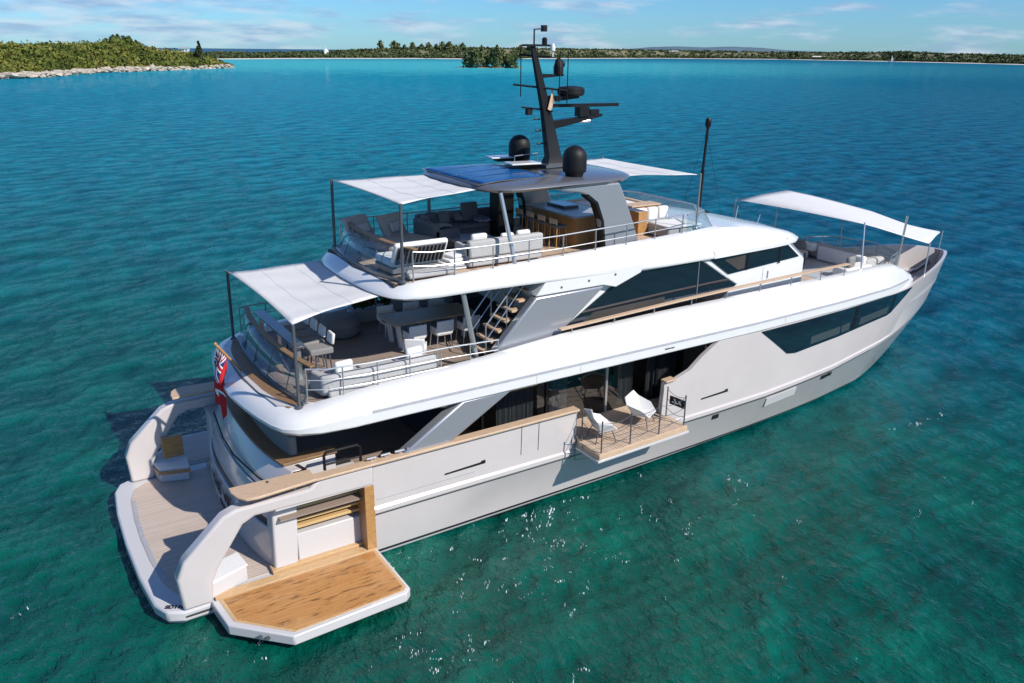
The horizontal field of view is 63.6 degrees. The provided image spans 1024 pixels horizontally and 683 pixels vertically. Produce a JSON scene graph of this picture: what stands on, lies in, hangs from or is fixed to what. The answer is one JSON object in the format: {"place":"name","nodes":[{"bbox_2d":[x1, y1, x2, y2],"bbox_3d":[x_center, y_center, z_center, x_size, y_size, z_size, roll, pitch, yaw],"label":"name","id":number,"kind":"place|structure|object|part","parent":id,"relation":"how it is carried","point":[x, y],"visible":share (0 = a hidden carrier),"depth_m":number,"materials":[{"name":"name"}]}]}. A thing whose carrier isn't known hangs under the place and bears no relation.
{"place":"outdoors","nodes":[
{"label":"outdoors","id":0,"kind":"place"},
{"bbox_2d":[2,50,234,78],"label":"island ground","id":1,"kind":"structure","parent":0,"point":[153,65],"depth_m":494.24,"materials":[{"name":"soil"}]},
{"bbox_2d":[0,36,233,72],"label":"island scrub","id":2,"kind":"object","parent":1,"relation":"on","point":[34,57],"visible":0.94,"depth_m":460.47,"materials":[{"name":"green plant"}]},
{"bbox_2d":[0,64,233,78],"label":"shore rock","id":3,"kind":"object","parent":1,"relation":"on","point":[32,74],"visible":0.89,"depth_m":427.30,"materials":[{"name":"stone"}]},
{"bbox_2d":[178,47,189,51],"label":"house","id":4,"kind":"structure","parent":1,"relation":"on","point":[185,49],"depth_m":846.96,"materials":[{"name":"stone"}]},
{"bbox_2d":[193,40,204,59],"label":"pine tree","id":5,"kind":"object","parent":1,"relation":"on","point":[197,53],"visible":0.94,"depth_m":551.39,"materials":[{"name":"green plant"}]},
{"bbox_2d":[458,66,522,67],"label":"islet ground","id":6,"kind":"structure","parent":0,"point":[485,67],"depth_m":667.91,"materials":[{"name":"soil"}]},
{"bbox_2d":[462,55,472,65],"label":"casuarina tree","id":7,"kind":"object","parent":6,"relation":"on","point":[463,63],"visible":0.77,"depth_m":672.30,"materials":[{"name":"green plant"}]},
{"bbox_2d":[465,47,473,66],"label":"casuarina tree","id":8,"kind":"object","parent":6,"relation":"on","point":[469,54],"visible":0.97,"depth_m":665.43,"materials":[{"name":"green plant"}]},
{"bbox_2d":[472,49,480,67],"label":"casuarina tree","id":9,"kind":"object","parent":6,"relation":"on","point":[476,55],"visible":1,"depth_m":663.04,"materials":[{"name":"green plant"}]},
{"bbox_2d":[479,45,487,66],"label":"casuarina tree","id":10,"kind":"object","parent":6,"relation":"on","point":[482,55],"visible":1,"depth_m":666.30,"materials":[{"name":"green plant"}]},
{"bbox_2d":[482,50,489,65],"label":"casuarina tree","id":11,"kind":"object","parent":6,"relation":"on","point":[487,54],"visible":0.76,"depth_m":671.60,"materials":[{"name":"green plant"}]},
{"bbox_2d":[488,47,495,66],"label":"casuarina tree","id":12,"kind":"object","parent":6,"relation":"on","point":[490,56],"visible":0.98,"depth_m":665.19,"materials":[{"name":"green plant"}]},
{"bbox_2d":[491,44,502,67],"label":"casuarina tree","id":13,"kind":"object","parent":6,"relation":"on","point":[498,57],"visible":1,"depth_m":663.10,"materials":[{"name":"green plant"}]},
{"bbox_2d":[499,48,505,65],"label":"casuarina tree","id":14,"kind":"object","parent":6,"relation":"on","point":[503,54],"visible":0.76,"depth_m":670.30,"materials":[{"name":"green plant"}]},
{"bbox_2d":[503,54,509,66],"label":"casuarina tree","id":15,"kind":"object","parent":6,"relation":"on","point":[507,57],"visible":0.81,"depth_m":670.75,"materials":[{"name":"green plant"}]},
{"bbox_2d":[507,53,518,67],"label":"casuarina tree","id":16,"kind":"object","parent":6,"relation":"on","point":[514,58],"visible":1,"depth_m":664.08,"materials":[{"name":"green plant"}]},
{"bbox_2d":[0,48,1023,682],"bbox_3d":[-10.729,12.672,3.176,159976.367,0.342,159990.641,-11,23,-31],"label":"sea","id":17,"kind":"structure","parent":0,"point":[140,212],"depth_m":34.31,"materials":[{"name":"liquid"}]},
{"bbox_2d":[20,412,972,682],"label":"foam flecks","id":18,"kind":"object","parent":17,"relation":"on","point":[544,560],"visible":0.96,"depth_m":22.39,"materials":[{"name":"white liquid"}]},
{"bbox_2d":[114,25,946,644],"bbox_3d":[5.172,-3.244,29.754,36.924,15.020,12.157,-11,23,-31],"label":"motor yacht","id":19,"kind":"object","parent":17,"relation":"on","point":[264,509],"visible":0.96,"depth_m":24.45,"materials":[{"name":"white paint"},{"name":"glass"},{"name":"teak"}]},
{"bbox_2d":[155,431,209,465],"bbox_3d":[-10.144,3.560,28.068,4.346,0.288,2.279,-11,23,-31],"label":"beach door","id":20,"kind":"structure","parent":19,"relation":"in","point":[195,446],"depth_m":27.52,"materials":[{"name":"grey"}]},
{"bbox_2d":[213,342,241,419],"bbox_3d":[-7.876,1.031,22.907,0.742,2.354,0.485,-11,23,-31],"label":"ensign flag","id":21,"kind":"object","parent":19,"relation":"attached to","point":[220,363],"visible":1,"depth_m":22.67,"materials":[{"name":"red fabric"}]},
{"bbox_2d":[210,440,271,564],"bbox_3d":[-7.913,4.443,23.674,0.714,1.080,6.400,-11,23,-31],"label":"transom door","id":22,"kind":"structure","parent":19,"relation":"in","point":[254,532],"depth_m":22.09,"materials":[{"name":"grey"}]},
{"bbox_2d":[253,310,305,378],"bbox_3d":[-6.644,0.057,23.588,0.320,0.970,3.800,-11,23,-31],"label":"bar counter","id":23,"kind":"object","parent":19,"relation":"on","point":[278,328],"visible":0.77,"depth_m":23.42,"materials":[{"name":"teak"},{"name":"steel"}]},
{"bbox_2d":[283,318,309,352],"bbox_3d":[-6.307,-0.240,24.162,0.754,1.160,0.540,-11,23,-31],"label":"bar chair","id":24,"kind":"object","parent":19,"relation":"on","point":[300,326],"visible":0.32,"depth_m":24.03,"materials":[{"name":"white fabric"}]},
{"bbox_2d":[226,260,378,409],"bbox_3d":[-5.821,-0.512,23.311,2.839,2.307,6.288,-11,23,-31],"label":"stern awning","id":25,"kind":"object","parent":19,"relation":"on","point":[292,294],"visible":0.98,"depth_m":22.88,"materials":[{"name":"white fabric"}]},
{"bbox_2d":[290,317,317,358],"bbox_3d":[-5.948,-0.049,23.630,0.754,1.160,0.540,-11,23,-31],"label":"bar chair","id":26,"kind":"object","parent":19,"relation":"on","point":[307,332],"visible":0.53,"depth_m":23.50,"materials":[{"name":"white fabric"}]},
{"bbox_2d":[211,549,409,644],"bbox_3d":[-4.844,6.372,20.220,4.346,0.288,2.279,-11,23,-31],"label":"beach door","id":27,"kind":"structure","parent":19,"relation":"in","point":[296,609],"depth_m":20.03,"materials":[{"name":"brown wood"}]},
{"bbox_2d":[299,323,325,368],"bbox_3d":[-5.588,0.141,23.098,0.754,1.160,0.540,-11,23,-31],"label":"bar chair","id":28,"kind":"object","parent":19,"relation":"on","point":[316,339],"visible":0.67,"depth_m":22.98,"materials":[{"name":"white fabric"}]},
{"bbox_2d":[304,330,334,370],"bbox_3d":[-5.229,0.332,22.565,0.754,1.160,0.540,-11,23,-31],"label":"bar chair","id":29,"kind":"object","parent":19,"relation":"on","point":[318,349],"visible":0.88,"depth_m":22.41,"materials":[{"name":"grey fabric"}]},
{"bbox_2d":[320,312,360,339],"bbox_3d":[-5.375,-0.527,25.809,1.283,0.620,1.274,-11,23,-31],"label":"pouf","id":30,"kind":"object","parent":19,"relation":"on","point":[343,325],"visible":0.88,"depth_m":25.38,"materials":[{"name":"grey fabric"}]},
{"bbox_2d":[347,296,393,322],"bbox_3d":[-4.652,-1.152,27.135,1.516,0.932,0.505,-11,23,-31],"label":"planter","id":31,"kind":"object","parent":19,"relation":"on","point":[365,310],"visible":0.62,"depth_m":26.98,"materials":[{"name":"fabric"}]},
{"bbox_2d":[309,345,437,397],"bbox_3d":[-3.626,0.711,21.826,3.322,0.840,0.910,-11,23,-31],"label":"sofa","id":32,"kind":"object","parent":19,"relation":"on","point":[364,368],"visible":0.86,"depth_m":21.32,"materials":[{"name":"fabric"}]},
{"bbox_2d":[342,213,408,252],"bbox_3d":[-4.113,-3.209,25.025,2.006,1.027,0.960,14,23,33],"label":"sun lounger","id":33,"kind":"object","parent":19,"relation":"on","point":[361,221],"visible":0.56,"depth_m":25.01,"materials":[{"name":"grey fabric"}]},
{"bbox_2d":[376,304,395,338],"bbox_3d":[-3.839,-0.628,25.722,0.630,0.901,0.582,-11,23,-31],"label":"dining chair","id":34,"kind":"object","parent":19,"relation":"on","point":[385,309],"visible":0.51,"depth_m":25.76,"materials":[{"name":"white fabric"}]},
{"bbox_2d":[330,175,476,283],"bbox_3d":[-2.992,-3.500,24.150,3.049,2.138,5.108,-11,23,-31],"label":"sun deck awning","id":35,"kind":"object","parent":19,"relation":"on","point":[400,190],"visible":0.98,"depth_m":23.85,"materials":[{"name":"white fabric"}]},
{"bbox_2d":[376,212,435,241],"bbox_3d":[-3.135,-3.309,25.335,2.006,1.027,0.960,14,23,33],"label":"sun lounger","id":36,"kind":"object","parent":19,"relation":"on","point":[388,223],"visible":0.45,"depth_m":25.42,"materials":[{"name":"beige fabric"}]},
{"bbox_2d":[402,324,426,350],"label":"dining chair","id":37,"kind":"object","parent":19,"relation":"on","point":[418,332],"visible":0.82,"depth_m":24.01,"materials":[{"name":"white fabric"}]},
{"bbox_2d":[403,300,425,329],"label":"dining chair","id":38,"kind":"object","parent":19,"relation":"on","point":[410,305],"visible":0.3,"depth_m":26.25,"materials":[{"name":"white fabric"}]},
{"bbox_2d":[375,237,453,279],"bbox_3d":[-2.701,-2.433,22.854,1.600,0.909,1.920,-11,23,-31],"label":"daybed","id":39,"kind":"object","parent":19,"relation":"on","point":[390,262],"visible":0.89,"depth_m":22.50,"materials":[{"name":"grey fabric"}]},
{"bbox_2d":[403,339,426,351],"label":"dining chair","id":40,"kind":"object","parent":19,"relation":"on","point":[408,343],"visible":0.62,"depth_m":22.83,"materials":[{"name":"white fabric"}]},
{"bbox_2d":[378,302,475,348],"bbox_3d":[-2.595,-0.475,25.439,2.760,0.823,1.160,-11,23,-31],"label":"dining table","id":41,"kind":"object","parent":19,"relation":"on","point":[397,320],"visible":0.82,"depth_m":25.13,"materials":[{"name":"grey wood"}]},
{"bbox_2d":[413,215,459,247],"bbox_3d":[-2.379,-3.497,26.012,0.940,0.846,1.500,-11,23,-31],"label":"sofa","id":42,"kind":"object","parent":19,"relation":"on","point":[424,225],"visible":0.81,"depth_m":25.55,"materials":[{"name":"grey fabric"}]},
{"bbox_2d":[436,223,452,227],"bbox_3d":[-2.273,-3.752,26.560,0.610,0.139,0.458,-11,23,-31],"label":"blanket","id":43,"kind":"object","parent":42,"relation":"on","point":[442,225],"visible":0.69,"depth_m":26.48,"materials":[{"name":"fabric"}]},
{"bbox_2d":[428,297,450,324],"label":"dining chair","id":44,"kind":"object","parent":19,"relation":"on","point":[436,301],"visible":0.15,"depth_m":26.70,"materials":[{"name":"white fabric"}]},
{"bbox_2d":[429,319,453,348],"bbox_3d":[-2.113,-0.270,24.749,0.630,0.901,0.582,-11,23,-31],"label":"dining chair","id":45,"kind":"object","parent":19,"relation":"on","point":[445,327],"visible":0.97,"depth_m":24.49,"materials":[{"name":"white fabric"}]},
{"bbox_2d":[415,201,488,233],"bbox_3d":[-1.976,-3.989,27.165,2.300,1.015,0.940,-11,23,-31],"label":"sofa","id":46,"kind":"object","parent":19,"relation":"on","point":[462,219],"visible":0.55,"depth_m":27.32,"materials":[{"name":"grey fabric"}]},
{"bbox_2d":[438,251,466,269],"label":"folded towels","id":47,"kind":"object","parent":19,"relation":"on","point":[448,258],"visible":0.62,"depth_m":23.25,"materials":[{"name":"white fabric"}]},
{"bbox_2d":[456,315,479,343],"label":"dining chair","id":48,"kind":"object","parent":19,"relation":"on","point":[463,325],"visible":0.83,"depth_m":24.96,"materials":[{"name":"white fabric"}]},
{"bbox_2d":[448,232,494,241],"bbox_3d":[-1.353,-3.114,25.835,1.400,0.360,0.850,-11,23,-31],"label":"coffee table","id":49,"kind":"object","parent":19,"relation":"on","point":[466,237],"visible":0.35,"depth_m":25.61,"materials":[{"name":"stone"}]},
{"bbox_2d":[472,206,489,233],"bbox_3d":[-0.765,-4.117,27.963,1.300,0.750,0.940,-11,23,-31],"label":"sofa","id":50,"kind":"object","parent":19,"relation":"on","point":[484,211],"visible":0.23,"depth_m":27.95,"materials":[{"name":"grey fabric"}]},
{"bbox_2d":[453,292,517,328],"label":"lounge doors","id":51,"kind":"structure","parent":19,"relation":"in","point":[474,299],"depth_m":27.35,"materials":[{"name":"black glass"}]},
{"bbox_2d":[455,229,542,266],"bbox_3d":[-0.372,-2.833,24.106,2.500,0.895,0.940,-11,23,-31],"label":"sofa","id":52,"kind":"object","parent":19,"relation":"on","point":[480,253],"visible":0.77,"depth_m":23.65,"materials":[{"name":"fabric"}]},
{"bbox_2d":[490,192,513,236],"bbox_3d":[-0.336,-4.505,27.269,0.650,2.050,0.520,-11,23,-31],"label":"cabinet","id":53,"kind":"object","parent":19,"relation":"on","point":[497,226],"visible":0.34,"depth_m":27.16,"materials":[{"name":"black"}]},
{"bbox_3d":[-0.205,-4.023,27.213,0.550,0.380,0.015,-11,23,-31],"label":"door","id":54,"kind":"part","parent":53,"relation":"part of","materials":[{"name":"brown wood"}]},
{"bbox_3d":[-0.200,-4.495,27.047,0.550,0.380,0.015,-11,23,-31],"label":"door","id":55,"kind":"part","parent":53,"relation":"part of","materials":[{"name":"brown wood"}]},
{"bbox_2d":[515,208,531,234],"bbox_3d":[0.396,-3.962,27.404,0.437,0.951,0.440,-11,23,-31],"label":"bar stool","id":56,"kind":"object","parent":19,"relation":"on","point":[521,214],"visible":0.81,"depth_m":27.26,"materials":[{"name":"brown wood"}]},
{"bbox_2d":[526,211,543,239],"bbox_3d":[0.744,-3.777,26.888,0.437,0.951,0.440,-11,23,-31],"label":"bar stool","id":57,"kind":"object","parent":19,"relation":"on","point":[532,217],"visible":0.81,"depth_m":26.72,"materials":[{"name":"brown wood"}]},
{"bbox_2d":[537,214,554,245],"bbox_3d":[1.093,-3.592,26.372,0.437,0.951,0.440,-11,23,-31],"label":"bar stool","id":58,"kind":"object","parent":19,"relation":"on","point":[542,219],"visible":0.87,"depth_m":26.20,"materials":[{"name":"brown wood"}]},
{"bbox_2d":[548,217,566,248],"bbox_3d":[1.442,-3.407,25.855,0.437,0.951,0.440,-11,23,-31],"label":"bar stool","id":59,"kind":"object","parent":19,"relation":"on","point":[555,223],"visible":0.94,"depth_m":25.72,"materials":[{"name":"grey fabric"}]},
{"bbox_2d":[526,200,596,247],"bbox_3d":[1.835,-3.902,27.045,1.500,1.100,2.750,-11,23,-31],"label":"bar","id":60,"kind":"object","parent":19,"relation":"on","point":[574,217],"visible":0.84,"depth_m":26.27,"materials":[{"name":"brown wood"}]},
{"bbox_2d":[584,408,616,444],"bbox_3d":[2.675,2.480,24.915,0.835,1.031,0.934,-7,21,-19],"label":"faceted chair","id":61,"kind":"object","parent":19,"relation":"on","point":[608,426],"visible":0.98,"depth_m":24.73,"materials":[{"name":"white fabric"}]},
{"bbox_2d":[564,197,642,206],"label":"countertop","id":62,"kind":"structure","parent":19,"relation":"on","point":[584,201],"depth_m":29.90,"materials":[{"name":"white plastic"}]},
{"bbox_2d":[625,390,655,428],"bbox_3d":[4.049,2.103,26.025,0.835,1.031,0.934,11,22,28],"label":"faceted chair","id":63,"kind":"object","parent":19,"relation":"on","point":[637,404],"visible":0.92,"depth_m":26.08,"materials":[{"name":"white fabric"}]},
{"bbox_2d":[587,156,701,228],"bbox_3d":[3.644,-5.043,28.077,2.599,1.820,5.126,-11,23,-31],"label":"forward awning","id":64,"kind":"object","parent":19,"relation":"attached to","point":[631,169],"visible":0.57,"depth_m":27.61,"materials":[{"name":"white fabric"}]},
{"bbox_2d":[627,201,700,235],"bbox_3d":[4.899,-4.149,28.238,1.950,0.830,2.500,-11,23,-31],"label":"lounge console","id":65,"kind":"object","parent":19,"relation":"on","point":[643,210],"visible":0.69,"depth_m":27.79,"materials":[{"name":"white fabric"}]},
{"bbox_2d":[669,395,684,408],"bbox_3d":[5.243,1.927,26.180,0.050,0.280,0.588,-15,25,-38],"label":"rail sign","id":66,"kind":"object","parent":19,"relation":"attached to","point":[675,400],"visible":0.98,"depth_m":26.15,"materials":[{"name":"black paint"}]},
{"bbox_2d":[798,249,806,264],"bbox_3d":[11.406,-3.530,34.805,1.700,0.600,1.100,-11,23,-31],"label":"foredeck table","id":67,"kind":"object","parent":19,"relation":"on","point":[802,251],"visible":0.2,"depth_m":34.77,"materials":[{"name":"wood"}]},
{"bbox_2d":[733,190,942,274],"bbox_3d":[15.769,-4.736,36.205,11.660,3.348,5.830,-11,23,-31],"label":"foredeck awning","id":68,"kind":"object","parent":19,"relation":"on","point":[798,201],"visible":0.94,"depth_m":35.19,"materials":[{"name":"white fabric"}]},
{"bbox_2d":[0,0,1023,54],"label":"sky","id":69,"kind":"structure","parent":0,"point":[940,26],"materials":[{"name":"blue"}]},
{"bbox_2d":[220,49,1023,64],"bbox_3d":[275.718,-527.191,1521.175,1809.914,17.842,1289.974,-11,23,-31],"label":"shore ground","id":70,"kind":"structure","parent":0,"point":[623,52],"depth_m":1696.33,"materials":[{"name":"soil"}]},
{"bbox_2d":[376,40,383,48],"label":"casuarina tree","id":71,"kind":"object","parent":70,"relation":"on","point":[379,43],"visible":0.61,"depth_m":1465.15,"materials":[{"name":"green plant"}]},
{"bbox_2d":[389,40,398,49],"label":"casuarina tree","id":72,"kind":"object","parent":70,"relation":"on","point":[393,44],"visible":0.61,"depth_m":1472.46,"materials":[{"name":"green plant"}]},
{"bbox_2d":[424,42,432,50],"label":"casuarina tree","id":73,"kind":"object","parent":70,"relation":"on","point":[428,44],"visible":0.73,"depth_m":1472.44,"materials":[{"name":"green plant"}]},
{"bbox_2d":[437,41,445,51],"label":"casuarina tree","id":74,"kind":"object","parent":70,"relation":"on","point":[442,45],"visible":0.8,"depth_m":1456.82,"materials":[{"name":"green plant"}]},
{"bbox_2d":[445,41,452,51],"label":"casuarina tree","id":75,"kind":"object","parent":70,"relation":"on","point":[449,46],"visible":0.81,"depth_m":1453.05,"materials":[{"name":"green plant"}]},
{"bbox_2d":[457,42,466,51],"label":"casuarina tree","id":76,"kind":"object","parent":70,"relation":"on","point":[462,46],"visible":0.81,"depth_m":1461.24,"materials":[{"name":"green plant"}]},
{"bbox_2d":[516,45,524,53],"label":"casuarina tree","id":77,"kind":"object","parent":70,"relation":"on","point":[519,48],"visible":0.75,"depth_m":1490.22,"materials":[{"name":"green plant"}]},
{"bbox_2d":[523,46,530,54],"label":"casuarina tree","id":78,"kind":"object","parent":70,"relation":"on","point":[527,50],"visible":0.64,"depth_m":1468.91,"materials":[{"name":"green plant"}]},
{"bbox_2d":[177,45,1023,63],"bbox_3d":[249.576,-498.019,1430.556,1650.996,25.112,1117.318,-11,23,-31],"label":"shore scrub","id":79,"kind":"object","parent":70,"relation":"on","point":[594,52],"visible":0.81,"depth_m":1583.66,"materials":[{"name":"green plant"}]},
{"bbox_2d":[902,53,908,58],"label":"shore tree","id":80,"kind":"object","parent":70,"relation":"on","point":[905,55],"visible":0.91,"depth_m":1665.03,"materials":[{"name":"green plant"}]},
{"bbox_2d":[632,46,844,52],"bbox_3d":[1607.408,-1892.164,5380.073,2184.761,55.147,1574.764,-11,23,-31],"label":"hills","id":81,"kind":"structure","parent":0,"point":[738,49],"depth_m":4945.23,"materials":[{"name":"green plant"}]}
]}

